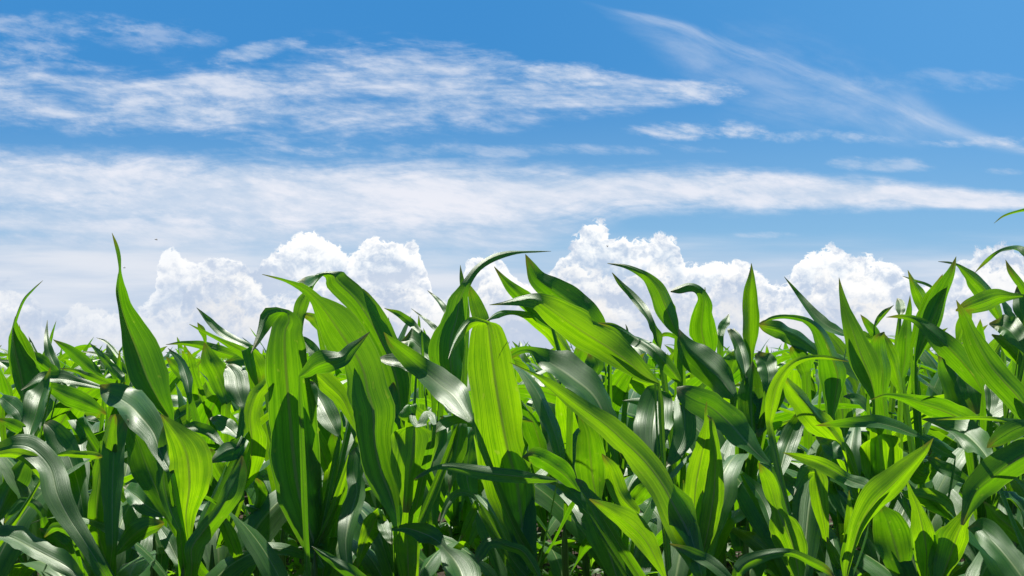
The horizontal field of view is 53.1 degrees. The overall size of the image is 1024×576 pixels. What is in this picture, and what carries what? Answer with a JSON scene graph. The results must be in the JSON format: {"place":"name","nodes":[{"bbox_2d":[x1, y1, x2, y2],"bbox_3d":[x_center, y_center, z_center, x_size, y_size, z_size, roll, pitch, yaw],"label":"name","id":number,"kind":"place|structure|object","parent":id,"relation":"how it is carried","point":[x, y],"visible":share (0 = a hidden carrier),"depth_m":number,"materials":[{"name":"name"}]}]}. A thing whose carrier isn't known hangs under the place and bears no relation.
{"place":"outdoors","nodes":[
{"label":"outdoors","id":0,"kind":"place"},
{"bbox_2d":[21,453,964,575],"bbox_3d":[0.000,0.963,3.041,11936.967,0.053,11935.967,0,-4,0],"label":"ground","id":1,"kind":"structure","parent":0,"point":[440,568],"depth_m":3.92,"materials":[{"name":"soil"}]},
{"bbox_2d":[5,414,14,437],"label":"corn plant","id":2,"kind":"object","parent":1,"relation":"on","point":[9,433],"visible":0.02,"depth_m":3.52,"materials":[{"name":"green plant"}]},
{"bbox_2d":[0,322,55,371],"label":"corn plant","id":3,"kind":"object","parent":1,"relation":"on","point":[6,367],"visible":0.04,"depth_m":6.15,"materials":[{"name":"green plant"}]},
{"bbox_2d":[13,320,60,462],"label":"corn plant","id":4,"kind":"object","parent":1,"relation":"on","point":[49,353],"visible":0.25,"depth_m":2.99,"materials":[{"name":"green plant"}]},
{"bbox_2d":[19,325,69,562],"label":"corn plant","id":5,"kind":"object","parent":1,"relation":"on","point":[49,410],"visible":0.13,"depth_m":3.20,"materials":[{"name":"green plant"}]},
{"bbox_2d":[0,448,92,575],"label":"corn plant","id":6,"kind":"object","parent":1,"relation":"on","point":[25,515],"visible":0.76,"depth_m":1.64,"materials":[{"name":"green plant"}]},
{"bbox_2d":[0,337,93,378],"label":"corn plant","id":7,"kind":"object","parent":1,"relation":"on","point":[73,366],"depth_m":5.51,"materials":[{"name":"green plant"}]},
{"bbox_2d":[0,359,99,414],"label":"corn plant","id":8,"kind":"object","parent":1,"relation":"on","point":[5,387],"visible":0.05,"depth_m":3.92,"materials":[{"name":"green plant"}]},
{"bbox_2d":[0,368,101,575],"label":"corn plant","id":9,"kind":"object","parent":1,"relation":"on","point":[66,445],"visible":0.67,"depth_m":1.78,"materials":[{"name":"green plant"}]},
{"bbox_2d":[0,352,104,440],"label":"corn plant","id":10,"kind":"object","parent":1,"relation":"on","point":[99,435],"visible":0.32,"depth_m":2.40,"materials":[{"name":"green plant"}]},
{"bbox_2d":[0,378,125,575],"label":"corn plant","id":11,"kind":"object","parent":1,"relation":"on","point":[63,414],"visible":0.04,"depth_m":2.54,"materials":[{"name":"green plant"}]},
{"bbox_2d":[0,394,132,575],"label":"corn plant","id":12,"kind":"object","parent":1,"relation":"on","point":[12,406],"visible":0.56,"depth_m":1.94,"materials":[{"name":"green plant"}]},
{"bbox_2d":[8,281,136,563],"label":"corn plant","id":13,"kind":"object","parent":1,"relation":"on","point":[27,364],"visible":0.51,"depth_m":2.32,"materials":[{"name":"green plant"}]},
{"bbox_2d":[58,344,94,362],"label":"corn plant","id":14,"kind":"object","parent":1,"relation":"on","point":[65,355],"visible":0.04,"depth_m":7.67,"materials":[{"name":"green plant"}]},
{"bbox_2d":[0,525,155,575],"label":"corn plant","id":15,"kind":"object","parent":1,"relation":"on","point":[54,561],"visible":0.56,"depth_m":1.53,"materials":[{"name":"green plant"}]},
{"bbox_2d":[32,414,163,575],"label":"corn plant","id":16,"kind":"object","parent":1,"relation":"on","point":[109,510],"visible":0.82,"depth_m":1.68,"materials":[{"name":"green plant"}]},
{"bbox_2d":[10,338,210,485],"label":"corn plant","id":17,"kind":"object","parent":1,"relation":"on","point":[84,362],"visible":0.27,"depth_m":2.60,"materials":[{"name":"green plant"}]},
{"bbox_2d":[90,343,133,478],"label":"corn plant","id":18,"kind":"object","parent":1,"relation":"on","point":[113,368],"visible":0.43,"depth_m":2.49,"materials":[{"name":"green plant"}]},
{"bbox_2d":[21,368,206,484],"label":"corn plant","id":19,"kind":"object","parent":1,"relation":"on","point":[91,381],"visible":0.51,"depth_m":2.11,"materials":[{"name":"green plant"}]},
{"bbox_2d":[49,360,237,420],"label":"corn plant","id":20,"kind":"object","parent":1,"relation":"on","point":[179,384],"visible":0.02,"depth_m":3.46,"materials":[{"name":"green plant"}]},
{"bbox_2d":[105,345,181,385],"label":"corn plant","id":21,"kind":"object","parent":1,"relation":"on","point":[108,350],"visible":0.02,"depth_m":4.78,"materials":[{"name":"green plant"}]},
{"bbox_2d":[83,350,204,500],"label":"corn plant","id":22,"kind":"object","parent":1,"relation":"on","point":[111,410],"visible":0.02,"depth_m":2.56,"materials":[{"name":"green plant"}]},
{"bbox_2d":[68,233,222,575],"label":"corn plant","id":23,"kind":"object","parent":1,"relation":"on","point":[146,369],"visible":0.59,"depth_m":1.97,"materials":[{"name":"green plant"}]},
{"bbox_2d":[129,371,175,386],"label":"corn plant","id":24,"kind":"object","parent":1,"relation":"on","point":[172,376],"visible":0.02,"depth_m":3.84,"materials":[{"name":"green plant"}]},
{"bbox_2d":[0,383,312,575],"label":"corn plant","id":25,"kind":"object","parent":1,"relation":"on","point":[181,453],"visible":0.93,"depth_m":1.64,"materials":[{"name":"green plant"}]},
{"bbox_2d":[50,382,265,419],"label":"corn plant","id":26,"kind":"object","parent":1,"relation":"on","point":[205,388],"visible":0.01,"depth_m":3.39,"materials":[{"name":"green plant"}]},
{"bbox_2d":[96,383,264,575],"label":"corn plant","id":27,"kind":"object","parent":1,"relation":"on","point":[208,408],"visible":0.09,"depth_m":2.56,"materials":[{"name":"green plant"}]},
{"bbox_2d":[166,357,211,490],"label":"corn plant","id":28,"kind":"object","parent":1,"relation":"on","point":[173,365],"visible":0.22,"depth_m":2.59,"materials":[{"name":"green plant"}]},
{"bbox_2d":[166,322,241,518],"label":"corn plant","id":29,"kind":"object","parent":1,"relation":"on","point":[221,351],"visible":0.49,"depth_m":2.79,"materials":[{"name":"green plant"}]},
{"bbox_2d":[173,342,238,417],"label":"corn plant","id":30,"kind":"object","parent":1,"relation":"on","point":[195,393],"visible":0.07,"depth_m":3.99,"materials":[{"name":"green plant"}]},
{"bbox_2d":[168,308,264,521],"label":"corn plant","id":31,"kind":"object","parent":1,"relation":"on","point":[213,365],"visible":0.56,"depth_m":2.32,"materials":[{"name":"green plant"}]},
{"bbox_2d":[123,364,368,575],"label":"corn plant","id":32,"kind":"object","parent":1,"relation":"on","point":[266,519],"visible":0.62,"depth_m":1.85,"materials":[{"name":"green plant"}]},
{"bbox_2d":[193,372,346,575],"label":"corn plant","id":33,"kind":"object","parent":1,"relation":"on","point":[292,542],"visible":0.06,"depth_m":2.63,"materials":[{"name":"green plant"}]},
{"bbox_2d":[189,271,353,567],"bbox_3d":[-0.504,0.431,2.155,0.435,0.964,0.486,-1,-4,8],"label":"corn plant","id":34,"kind":"object","parent":1,"relation":"on","point":[254,361],"visible":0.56,"depth_m":2.13,"materials":[{"name":"green plant"}]},
{"bbox_2d":[204,332,369,575],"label":"corn plant","id":35,"kind":"object","parent":1,"relation":"on","point":[265,556],"visible":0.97,"depth_m":1.59,"materials":[{"name":"green plant"}]},
{"bbox_2d":[231,366,344,411],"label":"corn plant","id":36,"kind":"object","parent":1,"relation":"on","point":[236,406],"visible":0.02,"depth_m":3.98,"materials":[{"name":"green plant"}]},
{"bbox_2d":[259,355,342,575],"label":"corn plant","id":37,"kind":"object","parent":1,"relation":"on","point":[325,433],"visible":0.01,"depth_m":2.59,"materials":[{"name":"green plant"}]},
{"bbox_2d":[251,307,375,575],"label":"corn plant","id":38,"kind":"object","parent":1,"relation":"on","point":[286,360],"visible":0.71,"depth_m":1.81,"materials":[{"name":"green plant"}]},
{"bbox_2d":[232,316,410,414],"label":"corn plant","id":39,"kind":"object","parent":1,"relation":"on","point":[338,373],"visible":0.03,"depth_m":4.04,"materials":[{"name":"green plant"}]},
{"bbox_2d":[301,410,345,575],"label":"corn plant","id":40,"kind":"object","parent":1,"relation":"on","point":[343,419],"visible":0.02,"depth_m":3.47,"materials":[{"name":"green plant"}]},
{"bbox_2d":[312,546,365,575],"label":"corn plant","id":41,"kind":"object","parent":1,"relation":"on","point":[344,568],"visible":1,"depth_m":1.40,"materials":[{"name":"green plant"}]},
{"bbox_2d":[262,274,480,575],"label":"corn plant","id":42,"kind":"object","parent":1,"relation":"on","point":[396,463],"visible":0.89,"depth_m":1.70,"materials":[{"name":"green plant"}]},
{"bbox_2d":[303,312,447,571],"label":"corn plant","id":43,"kind":"object","parent":1,"relation":"on","point":[312,347],"visible":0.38,"depth_m":2.30,"materials":[{"name":"green plant"}]},
{"bbox_2d":[388,315,425,553],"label":"corn plant","id":44,"kind":"object","parent":1,"relation":"on","point":[421,391],"visible":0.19,"depth_m":2.81,"materials":[{"name":"green plant"}]},
{"bbox_2d":[365,290,460,557],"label":"corn plant","id":45,"kind":"object","parent":1,"relation":"on","point":[416,338],"visible":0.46,"depth_m":2.48,"materials":[{"name":"green plant"}]},
{"bbox_2d":[408,372,427,398],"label":"corn plant","id":46,"kind":"object","parent":1,"relation":"on","point":[412,380],"visible":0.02,"depth_m":4.73,"materials":[{"name":"green plant"}]},
{"bbox_2d":[296,251,550,575],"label":"corn plant","id":47,"kind":"object","parent":1,"relation":"on","point":[359,302],"visible":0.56,"depth_m":1.99,"materials":[{"name":"green plant"}]},
{"bbox_2d":[389,374,473,535],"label":"corn plant","id":48,"kind":"object","parent":1,"relation":"on","point":[462,517],"visible":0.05,"depth_m":2.59,"materials":[{"name":"green plant"}]},
{"bbox_2d":[342,370,545,429],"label":"corn plant","id":49,"kind":"object","parent":1,"relation":"on","point":[522,382],"visible":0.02,"depth_m":3.46,"materials":[{"name":"green plant"}]},
{"bbox_2d":[343,398,553,548],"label":"corn plant","id":50,"kind":"object","parent":1,"relation":"on","point":[371,499],"visible":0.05,"depth_m":2.64,"materials":[{"name":"green plant"}]},
{"bbox_2d":[0,341,1023,475],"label":"corn field","id":51,"kind":"structure","parent":1,"relation":"on","point":[68,361],"depth_m":9.64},
{"bbox_2d":[384,317,657,575],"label":"corn plant","id":52,"kind":"object","parent":1,"relation":"on","point":[503,514],"visible":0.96,"depth_m":1.72,"materials":[{"name":"green plant"}]},
{"bbox_2d":[468,286,576,567],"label":"corn plant","id":53,"kind":"object","parent":1,"relation":"on","point":[477,307],"visible":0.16,"depth_m":2.31,"materials":[{"name":"green plant"}]},
{"bbox_2d":[420,388,628,574],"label":"corn plant","id":54,"kind":"object","parent":1,"relation":"on","point":[533,435],"visible":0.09,"depth_m":2.75,"materials":[{"name":"green plant"}]},
{"bbox_2d":[516,342,544,382],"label":"corn plant","id":55,"kind":"object","parent":1,"relation":"on","point":[519,379],"visible":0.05,"depth_m":6.34,"materials":[{"name":"green plant"}]},
{"bbox_2d":[513,347,575,406],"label":"corn plant","id":56,"kind":"object","parent":1,"relation":"on","point":[519,361],"visible":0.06,"depth_m":5.74,"materials":[{"name":"green plant"}]},
{"bbox_2d":[487,254,614,575],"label":"corn plant","id":57,"kind":"object","parent":1,"relation":"on","point":[540,281],"visible":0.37,"depth_m":2.23,"materials":[{"name":"green plant"}]},
{"bbox_2d":[150,522,963,575],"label":"weeds","id":58,"kind":"object","parent":1,"relation":"on","point":[474,545],"visible":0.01,"depth_m":3.09,"materials":[{"name":"green plant"}]},
{"bbox_2d":[474,353,644,575],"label":"corn plant","id":59,"kind":"object","parent":1,"relation":"on","point":[621,380],"visible":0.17,"depth_m":2.59,"materials":[{"name":"green plant"}]},
{"bbox_2d":[522,406,633,472],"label":"corn plant","id":60,"kind":"object","parent":1,"relation":"on","point":[535,414],"visible":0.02,"depth_m":3.24,"materials":[{"name":"green plant"}]},
{"bbox_2d":[513,348,650,575],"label":"corn plant","id":61,"kind":"object","parent":1,"relation":"on","point":[558,559],"visible":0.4,"depth_m":2.15,"materials":[{"name":"green plant"}]},
{"bbox_2d":[527,368,667,570],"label":"corn plant","id":62,"kind":"object","parent":1,"relation":"on","point":[628,471],"visible":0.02,"depth_m":3.32,"materials":[{"name":"green plant"}]},
{"bbox_2d":[511,346,691,575],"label":"corn plant","id":63,"kind":"object","parent":1,"relation":"on","point":[596,468],"visible":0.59,"depth_m":1.88,"materials":[{"name":"green plant"}]},
{"bbox_2d":[575,324,640,542],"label":"corn plant","id":64,"kind":"object","parent":1,"relation":"on","point":[632,481],"visible":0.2,"depth_m":2.65,"materials":[{"name":"green plant"}]},
{"bbox_2d":[490,293,741,575],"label":"corn plant","id":65,"kind":"object","parent":1,"relation":"on","point":[578,327],"visible":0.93,"depth_m":1.57,"materials":[{"name":"green plant"}]},
{"bbox_2d":[601,362,690,431],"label":"corn plant","id":66,"kind":"object","parent":1,"relation":"on","point":[669,383],"depth_m":4.01,"materials":[{"name":"green plant"}]},
{"bbox_2d":[633,338,660,379],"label":"corn plant","id":67,"kind":"object","parent":1,"relation":"on","point":[646,359],"visible":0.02,"depth_m":6.04,"materials":[{"name":"green plant"}]},
{"bbox_2d":[573,263,724,533],"bbox_3d":[0.337,0.438,2.124,0.418,0.982,0.566,0,-4,0],"label":"corn plant","id":68,"kind":"object","parent":1,"relation":"on","point":[680,434],"visible":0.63,"depth_m":2.02,"materials":[{"name":"green plant"}]},
{"bbox_2d":[602,376,701,477],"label":"corn plant","id":69,"kind":"object","parent":1,"relation":"on","point":[695,381],"depth_m":3.31,"materials":[{"name":"green plant"}]},
{"bbox_2d":[469,349,913,553],"bbox_3d":[0.413,0.561,2.655,1.193,0.809,0.268,-1,-4,17],"label":"corn plant","id":70,"kind":"object","parent":1,"relation":"on","point":[550,397],"visible":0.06,"depth_m":2.60,"materials":[{"name":"green plant"}]},
{"bbox_2d":[659,289,729,568],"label":"corn plant","id":71,"kind":"object","parent":1,"relation":"on","point":[724,324],"visible":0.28,"depth_m":2.56,"materials":[{"name":"green plant"}]},
{"bbox_2d":[650,353,755,388],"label":"corn plant","id":72,"kind":"object","parent":1,"relation":"on","point":[670,379],"visible":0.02,"depth_m":4.66,"materials":[{"name":"green plant"}]},
{"bbox_2d":[624,328,784,575],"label":"corn plant","id":73,"kind":"object","parent":1,"relation":"on","point":[707,366],"visible":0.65,"depth_m":2.00,"materials":[{"name":"green plant"}]},
{"bbox_2d":[639,263,796,562],"bbox_3d":[0.506,0.440,2.265,0.539,0.963,0.329,0,-4,0],"label":"corn plant","id":74,"kind":"object","parent":1,"relation":"on","point":[702,328],"visible":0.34,"depth_m":2.19,"materials":[{"name":"green plant"}]},
{"bbox_2d":[662,332,788,483],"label":"corn plant","id":75,"kind":"object","parent":1,"relation":"on","point":[777,425],"visible":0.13,"depth_m":2.50,"materials":[{"name":"green plant"}]},
{"bbox_2d":[600,371,870,531],"bbox_3d":[0.642,0.576,2.662,1.050,0.758,0.286,0,-4,3],"label":"corn plant","id":76,"kind":"object","parent":1,"relation":"on","point":[636,386],"visible":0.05,"depth_m":2.67,"materials":[{"name":"green plant"}]},
{"bbox_2d":[656,355,847,575],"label":"corn plant","id":77,"kind":"object","parent":1,"relation":"on","point":[775,522],"visible":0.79,"depth_m":1.71,"materials":[{"name":"green plant"}]},
{"bbox_2d":[669,402,834,575],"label":"corn plant","id":78,"kind":"object","parent":1,"relation":"on","point":[709,486],"visible":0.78,"depth_m":1.63,"materials":[{"name":"green plant"}]},
{"bbox_2d":[736,354,790,386],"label":"corn plant","id":79,"kind":"object","parent":1,"relation":"on","point":[781,359],"depth_m":6.25,"materials":[{"name":"green plant"}]},
{"bbox_2d":[765,354,810,471],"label":"corn plant","id":80,"kind":"object","parent":1,"relation":"on","point":[794,376],"visible":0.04,"depth_m":3.20,"materials":[{"name":"green plant"}]},
{"bbox_2d":[759,278,845,575],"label":"corn plant","id":81,"kind":"object","parent":1,"relation":"on","point":[800,343],"visible":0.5,"depth_m":2.30,"materials":[{"name":"green plant"}]},
{"bbox_2d":[758,372,846,399],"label":"corn plant","id":82,"kind":"object","parent":1,"relation":"on","point":[813,391],"visible":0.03,"depth_m":4.74,"materials":[{"name":"green plant"}]},
{"bbox_2d":[760,314,864,575],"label":"corn plant","id":83,"kind":"object","parent":1,"relation":"on","point":[832,374],"visible":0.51,"depth_m":2.06,"materials":[{"name":"green plant"}]},
{"bbox_2d":[761,332,902,516],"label":"corn plant","id":84,"kind":"object","parent":1,"relation":"on","point":[884,347],"visible":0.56,"depth_m":2.14,"materials":[{"name":"green plant"}]},
{"bbox_2d":[776,390,897,433],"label":"corn plant","id":85,"kind":"object","parent":1,"relation":"on","point":[858,411],"depth_m":3.92,"materials":[{"name":"green plant"}]},
{"bbox_2d":[736,369,948,449],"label":"corn plant","id":86,"kind":"object","parent":1,"relation":"on","point":[863,413],"visible":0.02,"depth_m":3.35,"materials":[{"name":"green plant"}]},
{"bbox_2d":[765,279,939,565],"bbox_3d":[0.651,0.452,1.965,0.337,0.945,0.643,-1,-4,19],"label":"corn plant","id":87,"kind":"object","parent":1,"relation":"on","point":[879,451],"visible":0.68,"depth_m":1.94,"materials":[{"name":"green plant"}]},
{"bbox_2d":[783,439,932,575],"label":"corn plant","id":88,"kind":"object","parent":1,"relation":"on","point":[879,491],"visible":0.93,"depth_m":1.64,"materials":[{"name":"green plant"}]},
{"bbox_2d":[799,271,941,526],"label":"corn plant","id":89,"kind":"object","parent":1,"relation":"on","point":[917,291],"visible":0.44,"depth_m":2.50,"materials":[{"name":"green plant"}]},
{"bbox_2d":[724,350,1016,567],"bbox_3d":[0.850,0.556,2.601,0.271,0.803,1.004,1,-4,-15],"label":"corn plant","id":90,"kind":"object","parent":1,"relation":"on","point":[844,413],"visible":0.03,"depth_m":2.63,"materials":[{"name":"green plant"}]},
{"bbox_2d":[814,330,932,397],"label":"corn plant","id":91,"kind":"object","parent":1,"relation":"on","point":[839,345],"visible":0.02,"depth_m":4.84,"materials":[{"name":"green plant"}]},
{"bbox_2d":[737,343,1010,491],"bbox_3d":[1.043,0.539,2.657,1.174,0.832,0.258,-1,-4,16],"label":"corn plant","id":92,"kind":"object","parent":1,"relation":"on","point":[935,382],"visible":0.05,"depth_m":2.67,"materials":[{"name":"green plant"}]},
{"bbox_2d":[815,415,964,575],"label":"corn plant","id":93,"kind":"object","parent":1,"relation":"on","point":[902,547],"visible":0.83,"depth_m":1.72,"materials":[{"name":"green plant"}]},
{"bbox_2d":[845,328,946,449],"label":"corn plant","id":94,"kind":"object","parent":1,"relation":"on","point":[849,386],"visible":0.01,"depth_m":4.02,"materials":[{"name":"green plant"}]},
{"bbox_2d":[889,338,937,382],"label":"corn plant","id":95,"kind":"object","parent":1,"relation":"on","point":[935,357],"visible":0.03,"depth_m":4.02,"materials":[{"name":"green plant"}]},
{"bbox_2d":[861,257,993,575],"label":"corn plant","id":96,"kind":"object","parent":1,"relation":"on","point":[931,308],"visible":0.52,"depth_m":2.12,"materials":[{"name":"green plant"}]},
{"bbox_2d":[890,319,985,492],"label":"corn plant","id":97,"kind":"object","parent":1,"relation":"on","point":[928,359],"visible":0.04,"depth_m":3.41,"materials":[{"name":"green plant"}]},
{"bbox_2d":[852,511,1023,575],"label":"corn plant","id":98,"kind":"object","parent":1,"relation":"on","point":[949,545],"visible":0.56,"depth_m":1.61,"materials":[{"name":"green plant"}]},
{"bbox_2d":[860,367,1023,525],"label":"corn plant","id":99,"kind":"object","parent":1,"relation":"on","point":[939,435],"visible":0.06,"depth_m":2.67,"materials":[{"name":"green plant"}]},
{"bbox_2d":[895,339,998,411],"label":"corn plant","id":100,"kind":"object","parent":1,"relation":"on","point":[993,343],"visible":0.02,"depth_m":4.18,"materials":[{"name":"green plant"}]},
{"bbox_2d":[871,260,1023,564],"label":"corn plant","id":101,"kind":"object","parent":1,"relation":"on","point":[967,392],"visible":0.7,"depth_m":1.92,"materials":[{"name":"green plant"}]},
{"bbox_2d":[917,363,1003,560],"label":"corn plant","id":102,"kind":"object","parent":1,"relation":"on","point":[995,425],"visible":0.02,"depth_m":3.37,"materials":[{"name":"green plant"}]},
{"bbox_2d":[903,302,1021,486],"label":"corn plant","id":103,"kind":"object","parent":1,"relation":"on","point":[1007,309],"visible":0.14,"depth_m":2.40,"materials":[{"name":"green plant"}]},
{"bbox_2d":[922,208,1023,575],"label":"corn plant","id":104,"kind":"object","parent":1,"relation":"on","point":[992,473],"visible":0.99,"depth_m":1.50,"materials":[{"name":"green plant"}]},
{"bbox_2d":[938,261,1023,565],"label":"corn plant","id":105,"kind":"object","parent":1,"relation":"on","point":[976,283],"visible":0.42,"depth_m":2.23,"materials":[{"name":"green plant"}]},
{"bbox_2d":[956,245,1023,543],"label":"corn plant","id":106,"kind":"object","parent":1,"relation":"on","point":[1004,384],"visible":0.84,"depth_m":1.78,"materials":[{"name":"green plant"}]},
{"bbox_2d":[0,0,1023,357],"label":"sky","id":107,"kind":"structure","parent":0,"point":[392,146],"materials":[{"name":"blue"}]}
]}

